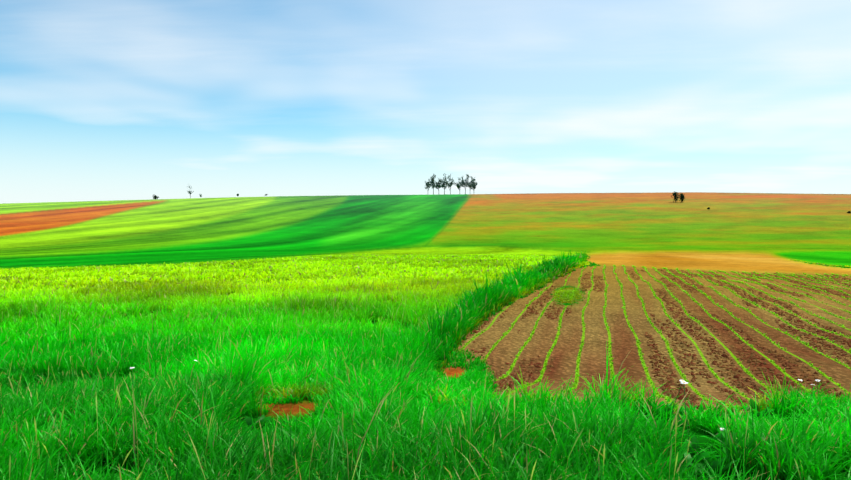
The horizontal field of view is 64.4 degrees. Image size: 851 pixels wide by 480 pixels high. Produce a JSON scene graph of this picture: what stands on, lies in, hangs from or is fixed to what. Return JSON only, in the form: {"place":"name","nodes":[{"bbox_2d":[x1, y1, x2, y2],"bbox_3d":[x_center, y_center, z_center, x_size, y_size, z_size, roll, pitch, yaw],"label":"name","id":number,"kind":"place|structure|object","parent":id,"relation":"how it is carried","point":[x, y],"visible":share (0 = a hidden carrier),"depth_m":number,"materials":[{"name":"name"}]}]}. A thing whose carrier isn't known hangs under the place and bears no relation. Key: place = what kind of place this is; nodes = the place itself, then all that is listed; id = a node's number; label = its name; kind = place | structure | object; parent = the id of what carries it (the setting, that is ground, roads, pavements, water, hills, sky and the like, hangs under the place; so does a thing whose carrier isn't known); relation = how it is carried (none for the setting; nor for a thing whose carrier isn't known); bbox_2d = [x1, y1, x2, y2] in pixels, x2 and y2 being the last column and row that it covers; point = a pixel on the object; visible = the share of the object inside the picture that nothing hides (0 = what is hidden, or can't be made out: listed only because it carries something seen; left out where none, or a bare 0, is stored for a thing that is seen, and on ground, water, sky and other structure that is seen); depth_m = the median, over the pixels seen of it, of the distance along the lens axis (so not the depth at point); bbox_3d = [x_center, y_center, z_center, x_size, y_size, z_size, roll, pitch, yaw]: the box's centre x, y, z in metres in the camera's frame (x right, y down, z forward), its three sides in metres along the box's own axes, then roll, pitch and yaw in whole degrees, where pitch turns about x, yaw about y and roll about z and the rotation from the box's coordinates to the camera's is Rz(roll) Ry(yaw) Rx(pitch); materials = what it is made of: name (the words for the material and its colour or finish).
{"place":"outdoors","nodes":[
{"label":"outdoors","id":0,"kind":"place"},
{"bbox_2d":[0,192,850,479],"bbox_3d":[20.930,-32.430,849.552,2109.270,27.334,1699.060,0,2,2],"label":"terrain","id":1,"kind":"structure","parent":0,"point":[759,233],"depth_m":157.04,"materials":[{"name":"brown soil"}]},
{"bbox_2d":[0,249,850,479],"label":"grass","id":2,"kind":"structure","parent":1,"relation":"on","point":[263,332],"depth_m":6.81,"materials":[{"name":"green plant"}]},
{"bbox_2d":[428,174,436,194],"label":"crest tree","id":3,"kind":"object","parent":1,"relation":"on","point":[432,183],"visible":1,"depth_m":480.34,"materials":[{"name":"green plant"}]},
{"bbox_2d":[435,178,443,190],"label":"crest tree","id":4,"kind":"object","parent":1,"relation":"on","point":[438,184],"visible":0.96,"depth_m":489.48,"materials":[{"name":"green plant"}]},
{"bbox_2d":[440,173,450,193],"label":"crest tree","id":5,"kind":"object","parent":1,"relation":"on","point":[444,183],"visible":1,"depth_m":483.03,"materials":[{"name":"green plant"}]},
{"bbox_2d":[444,177,454,193],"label":"crest tree","id":6,"kind":"object","parent":1,"relation":"on","point":[450,184],"visible":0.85,"depth_m":494.16,"materials":[{"name":"green plant"}]},
{"bbox_2d":[452,178,463,190],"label":"crest tree","id":7,"kind":"object","parent":1,"relation":"on","point":[457,185],"visible":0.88,"depth_m":486.86,"materials":[{"name":"green plant"}]},
{"bbox_2d":[460,174,468,193],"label":"crest tree","id":8,"kind":"object","parent":1,"relation":"on","point":[464,183],"visible":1,"depth_m":478.12,"materials":[{"name":"green plant"}]},
{"bbox_2d":[467,177,474,189],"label":"crest tree","id":9,"kind":"object","parent":1,"relation":"on","point":[471,181],"visible":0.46,"depth_m":491.44,"materials":[{"name":"green plant"}]},
{"bbox_2d":[469,178,477,189],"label":"crest tree","id":10,"kind":"object","parent":1,"relation":"on","point":[473,185],"visible":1,"depth_m":476.56,"materials":[{"name":"green plant"}]},
{"bbox_2d":[462,269,850,408],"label":"clods","id":11,"kind":"object","parent":1,"relation":"on","point":[691,399],"visible":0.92,"depth_m":16.33,"materials":[{"name":"brown soil"}]},
{"bbox_2d":[671,191,679,202],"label":"tree","id":12,"kind":"object","parent":1,"relation":"on","point":[675,194],"visible":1,"depth_m":348.33,"materials":[{"name":"green plant"}]},
{"bbox_2d":[671,380,685,415],"bbox_3d":[2.009,1.343,5.440,0.057,0.468,0.061,14,13,13],"label":"daisy","id":13,"kind":"object","parent":1,"relation":"on","point":[677,395],"visible":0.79,"depth_m":5.42,"materials":[{"name":"white plant"}]},
{"bbox_2d":[678,193,685,202],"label":"tree","id":14,"kind":"object","parent":1,"relation":"on","point":[682,197],"visible":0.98,"depth_m":346.67,"materials":[{"name":"green plant"}]},
{"bbox_2d":[681,382,688,437],"bbox_3d":[2.002,1.318,5.168,0.058,0.472,0.061,-7,1,-19],"label":"daisy","id":15,"kind":"object","parent":1,"relation":"on","point":[684,383],"visible":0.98,"depth_m":5.17,"materials":[{"name":"white plant"}]},
{"bbox_2d":[0,0,850,203],"label":"sky","id":16,"kind":"structure","parent":0,"point":[101,100],"materials":[{"name":"blue"}]}
]}

